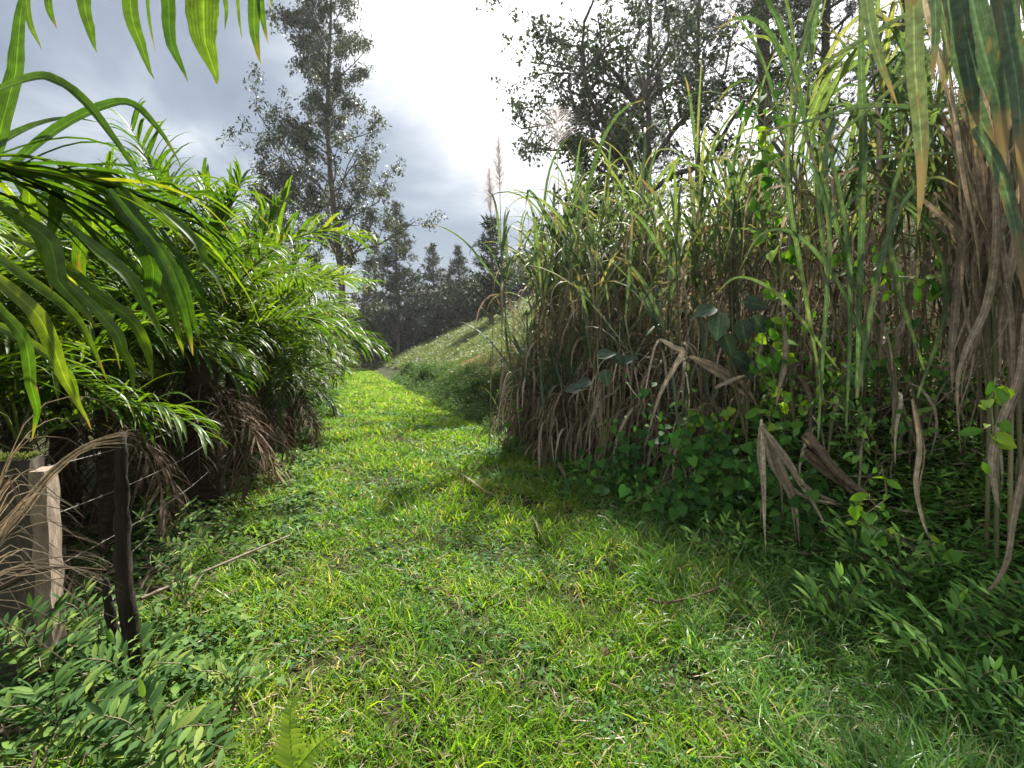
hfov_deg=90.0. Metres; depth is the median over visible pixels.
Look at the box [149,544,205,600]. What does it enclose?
leafy herb
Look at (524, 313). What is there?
bush
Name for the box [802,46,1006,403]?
cane clump
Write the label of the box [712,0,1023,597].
cane clump
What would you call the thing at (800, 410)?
creeper mound
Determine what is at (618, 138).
spreading tree
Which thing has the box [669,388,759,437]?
climbing vine
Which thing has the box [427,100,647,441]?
cane clump
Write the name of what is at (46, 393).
palm
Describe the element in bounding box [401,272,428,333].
pine tree
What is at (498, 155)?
flower plume
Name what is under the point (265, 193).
tall tree
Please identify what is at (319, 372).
palm
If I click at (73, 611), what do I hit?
leafy herb
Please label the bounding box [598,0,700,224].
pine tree
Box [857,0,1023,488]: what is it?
cane clump
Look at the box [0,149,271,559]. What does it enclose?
palm
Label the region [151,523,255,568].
leafy herb
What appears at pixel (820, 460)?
dead cane bundle
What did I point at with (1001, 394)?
climbing vine
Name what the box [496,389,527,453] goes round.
climbing vine
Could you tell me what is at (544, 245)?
cane clump
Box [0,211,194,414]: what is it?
palm
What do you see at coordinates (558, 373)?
cane clump
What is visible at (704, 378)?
cane clump
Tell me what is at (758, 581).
fallen leaf scrap
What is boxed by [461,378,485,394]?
bush
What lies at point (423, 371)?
bush
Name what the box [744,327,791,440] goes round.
climbing vine
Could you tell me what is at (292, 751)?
fern
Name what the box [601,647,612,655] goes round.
brown leaf
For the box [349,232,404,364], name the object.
pine tree
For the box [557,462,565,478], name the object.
pale leaf strip
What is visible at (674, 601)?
dry stick
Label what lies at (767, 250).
cane clump
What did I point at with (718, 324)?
broad leaved shrub
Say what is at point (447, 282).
pine tree
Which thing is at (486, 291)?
pine tree
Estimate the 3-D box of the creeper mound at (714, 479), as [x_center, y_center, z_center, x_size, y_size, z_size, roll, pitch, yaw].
[1.593,0.641,4.659,1.532,1.636,1.109,1,3,19]
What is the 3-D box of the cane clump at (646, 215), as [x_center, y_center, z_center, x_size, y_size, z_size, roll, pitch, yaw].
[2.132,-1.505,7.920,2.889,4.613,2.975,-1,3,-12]
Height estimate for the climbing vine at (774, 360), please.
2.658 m
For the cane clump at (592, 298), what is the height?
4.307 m
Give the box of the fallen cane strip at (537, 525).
[532,517,551,554]
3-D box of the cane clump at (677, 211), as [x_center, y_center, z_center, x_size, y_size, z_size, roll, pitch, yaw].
[2.497,-0.755,5.332,2.859,4.434,2.777,2,4,32]
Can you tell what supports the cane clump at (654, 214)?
on the ground at (318, 658)
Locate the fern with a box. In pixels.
[273,691,357,767]
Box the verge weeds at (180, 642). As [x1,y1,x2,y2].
[0,384,951,767]
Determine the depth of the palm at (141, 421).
3.25 m
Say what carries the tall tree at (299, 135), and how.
on the ground at (318, 658)
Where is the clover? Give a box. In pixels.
[87,410,1006,767]
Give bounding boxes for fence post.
[0,451,66,685]
[102,432,143,680]
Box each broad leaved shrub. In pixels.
[565,349,637,454]
[693,295,769,440]
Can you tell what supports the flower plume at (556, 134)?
on the ground at (318, 658)
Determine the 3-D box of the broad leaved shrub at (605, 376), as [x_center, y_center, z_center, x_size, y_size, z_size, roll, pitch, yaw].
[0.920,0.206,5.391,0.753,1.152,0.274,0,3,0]
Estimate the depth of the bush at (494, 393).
12.22 m
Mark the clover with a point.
(483, 554)
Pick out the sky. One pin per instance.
(434, 62)
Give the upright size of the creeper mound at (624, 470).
1.500 m
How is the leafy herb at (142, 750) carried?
on the verge weeds at (180, 642)
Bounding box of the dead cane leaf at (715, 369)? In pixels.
[689,355,759,409]
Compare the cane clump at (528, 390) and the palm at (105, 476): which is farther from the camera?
the cane clump at (528, 390)
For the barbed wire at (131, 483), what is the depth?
3.53 m
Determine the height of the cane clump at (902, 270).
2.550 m
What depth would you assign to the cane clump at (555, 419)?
7.24 m
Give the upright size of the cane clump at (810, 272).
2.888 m
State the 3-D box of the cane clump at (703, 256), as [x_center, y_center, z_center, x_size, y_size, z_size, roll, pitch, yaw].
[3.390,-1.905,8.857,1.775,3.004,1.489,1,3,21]
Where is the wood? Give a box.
[4,236,549,379]
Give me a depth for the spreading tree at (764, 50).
23.07 m
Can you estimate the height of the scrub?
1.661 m
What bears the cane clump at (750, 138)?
on the ground at (318, 658)
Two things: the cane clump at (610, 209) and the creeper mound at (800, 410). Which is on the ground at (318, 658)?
the cane clump at (610, 209)
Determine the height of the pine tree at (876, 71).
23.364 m
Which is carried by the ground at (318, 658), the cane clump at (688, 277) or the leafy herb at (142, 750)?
the cane clump at (688, 277)
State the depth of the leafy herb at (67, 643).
2.29 m
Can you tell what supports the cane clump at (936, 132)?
on the ground at (318, 658)
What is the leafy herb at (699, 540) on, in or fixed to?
on the ground cover at (958, 536)
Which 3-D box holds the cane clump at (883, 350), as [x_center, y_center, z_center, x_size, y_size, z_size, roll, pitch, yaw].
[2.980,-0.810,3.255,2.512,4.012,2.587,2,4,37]
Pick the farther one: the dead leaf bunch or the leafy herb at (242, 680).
the dead leaf bunch
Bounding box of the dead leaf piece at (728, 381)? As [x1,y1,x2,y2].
[715,375,744,388]
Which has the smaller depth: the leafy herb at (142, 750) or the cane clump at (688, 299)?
the leafy herb at (142, 750)
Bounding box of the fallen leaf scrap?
[749,573,766,594]
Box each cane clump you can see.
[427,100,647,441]
[461,296,617,455]
[480,325,579,450]
[493,179,626,373]
[496,287,651,470]
[500,137,673,368]
[500,181,644,460]
[504,301,641,466]
[513,121,671,373]
[525,299,686,480]
[530,216,764,481]
[536,190,662,469]
[540,141,674,372]
[548,184,683,471]
[574,128,773,387]
[579,208,659,336]
[588,163,679,355]
[590,211,667,359]
[601,35,941,500]
[604,155,767,473]
[608,58,781,396]
[617,194,686,349]
[618,285,812,500]
[655,223,741,356]
[657,117,875,410]
[671,0,949,480]
[672,199,748,326]
[682,51,849,354]
[694,153,776,329]
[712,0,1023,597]
[713,0,1023,490]
[723,57,940,473]
[732,175,817,355]
[742,157,813,317]
[764,0,1023,511]
[765,156,898,433]
[775,124,912,320]
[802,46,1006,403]
[816,146,921,342]
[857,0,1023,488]
[865,0,1023,416]
[886,68,970,328]
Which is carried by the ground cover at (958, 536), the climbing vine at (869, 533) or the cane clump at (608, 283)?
the climbing vine at (869, 533)
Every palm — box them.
[0,0,311,439]
[0,98,384,512]
[0,148,269,531]
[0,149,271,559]
[0,180,175,447]
[0,184,259,552]
[0,185,183,420]
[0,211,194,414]
[0,216,240,624]
[0,217,187,498]
[20,276,279,466]
[46,157,374,479]
[111,204,392,435]
[125,307,257,435]
[165,251,361,423]
[184,279,362,455]
[239,300,359,406]
[241,326,348,406]
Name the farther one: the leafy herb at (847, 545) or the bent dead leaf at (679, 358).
the bent dead leaf at (679, 358)
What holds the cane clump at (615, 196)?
on the ground at (318, 658)
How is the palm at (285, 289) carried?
on the ground at (318, 658)
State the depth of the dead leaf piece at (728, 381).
4.20 m
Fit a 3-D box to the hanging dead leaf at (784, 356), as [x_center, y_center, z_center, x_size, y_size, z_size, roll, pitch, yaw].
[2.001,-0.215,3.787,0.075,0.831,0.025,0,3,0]
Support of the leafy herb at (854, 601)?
on the ground cover at (958, 536)
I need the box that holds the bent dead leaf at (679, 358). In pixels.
[644,338,684,445]
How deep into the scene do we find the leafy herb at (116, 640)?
2.25 m
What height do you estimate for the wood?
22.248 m
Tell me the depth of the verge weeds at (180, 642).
2.99 m
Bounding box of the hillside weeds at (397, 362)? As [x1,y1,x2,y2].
[374,142,948,390]
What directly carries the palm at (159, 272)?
on the ground at (318, 658)
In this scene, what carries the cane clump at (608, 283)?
on the ground at (318, 658)
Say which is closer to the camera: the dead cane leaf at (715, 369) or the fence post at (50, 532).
the fence post at (50, 532)
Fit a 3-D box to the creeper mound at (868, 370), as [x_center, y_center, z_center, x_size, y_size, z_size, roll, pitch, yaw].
[2.728,-0.152,3.573,0.886,1.122,0.771,0,3,0]
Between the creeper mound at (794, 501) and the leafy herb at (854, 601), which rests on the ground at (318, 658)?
the creeper mound at (794, 501)
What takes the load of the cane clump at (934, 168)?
on the ground at (318, 658)
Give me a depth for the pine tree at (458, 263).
62.95 m
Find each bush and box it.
[398,362,413,374]
[406,363,434,382]
[438,372,459,385]
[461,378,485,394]
[487,389,513,403]
[519,310,530,319]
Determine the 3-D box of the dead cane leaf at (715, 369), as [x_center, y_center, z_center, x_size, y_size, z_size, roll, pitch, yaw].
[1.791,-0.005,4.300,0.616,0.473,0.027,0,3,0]
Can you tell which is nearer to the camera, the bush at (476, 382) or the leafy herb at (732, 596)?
the leafy herb at (732, 596)
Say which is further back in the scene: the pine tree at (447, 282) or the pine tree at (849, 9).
the pine tree at (447, 282)
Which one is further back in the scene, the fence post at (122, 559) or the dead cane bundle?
the dead cane bundle
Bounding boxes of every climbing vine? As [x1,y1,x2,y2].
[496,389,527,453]
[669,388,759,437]
[738,76,809,428]
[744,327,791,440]
[830,244,996,317]
[845,466,963,565]
[957,377,1016,474]
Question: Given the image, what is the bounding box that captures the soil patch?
[429,353,484,386]
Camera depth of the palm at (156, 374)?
9.06 m
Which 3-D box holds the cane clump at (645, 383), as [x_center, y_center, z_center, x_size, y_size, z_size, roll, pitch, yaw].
[1.677,0.122,6.135,2.804,3.729,2.132,1,3,13]
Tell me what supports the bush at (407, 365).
on the ground at (318, 658)
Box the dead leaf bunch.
[757,419,841,548]
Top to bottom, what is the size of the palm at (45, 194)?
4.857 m
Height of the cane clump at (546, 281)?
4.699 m
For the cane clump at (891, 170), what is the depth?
4.34 m
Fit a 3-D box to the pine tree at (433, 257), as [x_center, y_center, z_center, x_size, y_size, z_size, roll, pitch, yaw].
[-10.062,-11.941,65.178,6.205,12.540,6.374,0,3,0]
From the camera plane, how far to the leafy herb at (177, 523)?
4.30 m
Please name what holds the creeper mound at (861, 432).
on the ground cover at (958, 536)
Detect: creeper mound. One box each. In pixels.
[553,387,663,511]
[599,374,779,537]
[728,409,897,561]
[771,308,893,438]
[784,358,1014,514]
[822,290,977,435]
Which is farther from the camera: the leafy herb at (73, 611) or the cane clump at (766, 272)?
the cane clump at (766, 272)
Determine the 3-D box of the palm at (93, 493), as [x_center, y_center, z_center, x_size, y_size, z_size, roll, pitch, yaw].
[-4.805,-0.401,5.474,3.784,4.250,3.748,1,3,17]
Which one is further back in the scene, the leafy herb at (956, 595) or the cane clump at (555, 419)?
the cane clump at (555, 419)
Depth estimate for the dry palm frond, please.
2.20 m
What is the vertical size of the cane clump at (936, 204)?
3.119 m
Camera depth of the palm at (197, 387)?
5.47 m
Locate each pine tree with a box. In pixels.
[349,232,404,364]
[358,200,434,354]
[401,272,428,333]
[411,241,452,337]
[439,244,480,325]
[440,273,461,323]
[461,213,519,322]
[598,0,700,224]
[641,0,750,224]
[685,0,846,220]
[747,0,904,149]
[841,0,955,150]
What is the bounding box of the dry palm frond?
[0,396,140,685]
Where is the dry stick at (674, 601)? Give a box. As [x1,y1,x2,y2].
[648,573,747,603]
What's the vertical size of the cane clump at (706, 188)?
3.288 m
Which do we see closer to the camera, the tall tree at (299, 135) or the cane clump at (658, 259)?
the cane clump at (658, 259)
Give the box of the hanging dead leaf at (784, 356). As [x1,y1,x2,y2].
[775,301,787,409]
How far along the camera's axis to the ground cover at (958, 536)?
3.43 m
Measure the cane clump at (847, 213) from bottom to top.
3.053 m
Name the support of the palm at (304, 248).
on the ground at (318, 658)
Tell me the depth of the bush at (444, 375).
18.48 m
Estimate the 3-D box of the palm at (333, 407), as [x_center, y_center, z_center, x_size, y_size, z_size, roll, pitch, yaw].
[-6.160,-0.791,12.521,4.430,5.012,4.472,-2,4,-33]
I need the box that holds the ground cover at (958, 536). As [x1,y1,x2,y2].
[467,328,1023,749]
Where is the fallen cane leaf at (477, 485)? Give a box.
[462,474,498,507]
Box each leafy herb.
[0,592,101,679]
[0,660,137,758]
[52,573,145,640]
[72,618,193,696]
[80,672,241,767]
[131,484,204,543]
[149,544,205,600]
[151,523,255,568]
[190,639,271,704]
[680,511,753,555]
[712,582,766,626]
[788,560,884,629]
[819,501,894,561]
[859,521,955,590]
[873,585,1012,677]
[903,653,1023,729]
[939,569,1023,631]
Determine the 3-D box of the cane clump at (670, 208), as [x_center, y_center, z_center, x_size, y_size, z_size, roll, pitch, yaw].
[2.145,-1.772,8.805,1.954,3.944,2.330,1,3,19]
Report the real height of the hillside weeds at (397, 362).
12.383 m
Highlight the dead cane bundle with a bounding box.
[801,432,876,510]
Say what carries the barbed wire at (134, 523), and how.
attached to the fence post at (50, 532)
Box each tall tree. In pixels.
[216,0,448,375]
[239,156,321,346]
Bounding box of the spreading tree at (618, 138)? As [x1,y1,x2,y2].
[475,0,850,269]
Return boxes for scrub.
[383,360,586,438]
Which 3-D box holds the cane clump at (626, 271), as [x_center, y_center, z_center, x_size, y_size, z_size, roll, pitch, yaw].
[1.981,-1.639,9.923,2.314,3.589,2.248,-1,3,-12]
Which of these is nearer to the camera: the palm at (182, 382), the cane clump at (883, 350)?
the cane clump at (883, 350)
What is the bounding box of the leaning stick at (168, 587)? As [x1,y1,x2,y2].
[140,535,289,600]
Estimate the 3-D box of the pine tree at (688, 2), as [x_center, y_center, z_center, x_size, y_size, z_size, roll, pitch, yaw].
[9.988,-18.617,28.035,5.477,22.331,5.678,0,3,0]
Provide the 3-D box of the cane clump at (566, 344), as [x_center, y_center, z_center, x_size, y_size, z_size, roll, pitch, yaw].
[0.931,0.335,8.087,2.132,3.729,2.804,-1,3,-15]
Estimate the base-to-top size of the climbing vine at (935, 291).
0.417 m
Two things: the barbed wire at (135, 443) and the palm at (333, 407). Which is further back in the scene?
the palm at (333, 407)
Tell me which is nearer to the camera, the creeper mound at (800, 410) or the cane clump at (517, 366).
the creeper mound at (800, 410)
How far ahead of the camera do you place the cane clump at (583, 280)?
7.29 m
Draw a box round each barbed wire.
[1,430,254,593]
[2,408,258,531]
[5,388,267,476]
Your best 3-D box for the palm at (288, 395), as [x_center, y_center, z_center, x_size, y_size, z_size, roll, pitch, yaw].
[-4.045,-0.256,8.405,2.457,3.132,3.006,0,3,0]
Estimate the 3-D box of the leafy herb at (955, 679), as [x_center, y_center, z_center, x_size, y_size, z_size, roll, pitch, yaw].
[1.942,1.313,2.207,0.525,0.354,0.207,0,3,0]
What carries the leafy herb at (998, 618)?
on the ground cover at (958, 536)
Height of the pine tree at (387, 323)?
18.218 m
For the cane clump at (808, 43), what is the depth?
4.38 m
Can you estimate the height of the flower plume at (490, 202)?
4.834 m
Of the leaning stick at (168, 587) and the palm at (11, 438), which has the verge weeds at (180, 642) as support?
the leaning stick at (168, 587)
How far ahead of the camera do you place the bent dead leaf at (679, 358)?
4.99 m
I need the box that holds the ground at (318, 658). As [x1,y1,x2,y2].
[0,146,1023,767]
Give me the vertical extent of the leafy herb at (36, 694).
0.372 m
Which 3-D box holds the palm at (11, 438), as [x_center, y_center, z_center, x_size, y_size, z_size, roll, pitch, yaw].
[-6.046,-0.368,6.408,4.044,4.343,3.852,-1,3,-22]
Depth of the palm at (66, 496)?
4.61 m
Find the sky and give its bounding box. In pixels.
[0,0,1023,328]
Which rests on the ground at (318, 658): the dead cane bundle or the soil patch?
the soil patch
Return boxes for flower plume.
[470,167,508,443]
[480,136,525,443]
[529,104,588,356]
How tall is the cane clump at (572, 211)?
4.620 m
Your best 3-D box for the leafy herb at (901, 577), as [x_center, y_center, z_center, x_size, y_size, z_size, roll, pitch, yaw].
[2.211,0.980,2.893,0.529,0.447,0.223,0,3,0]

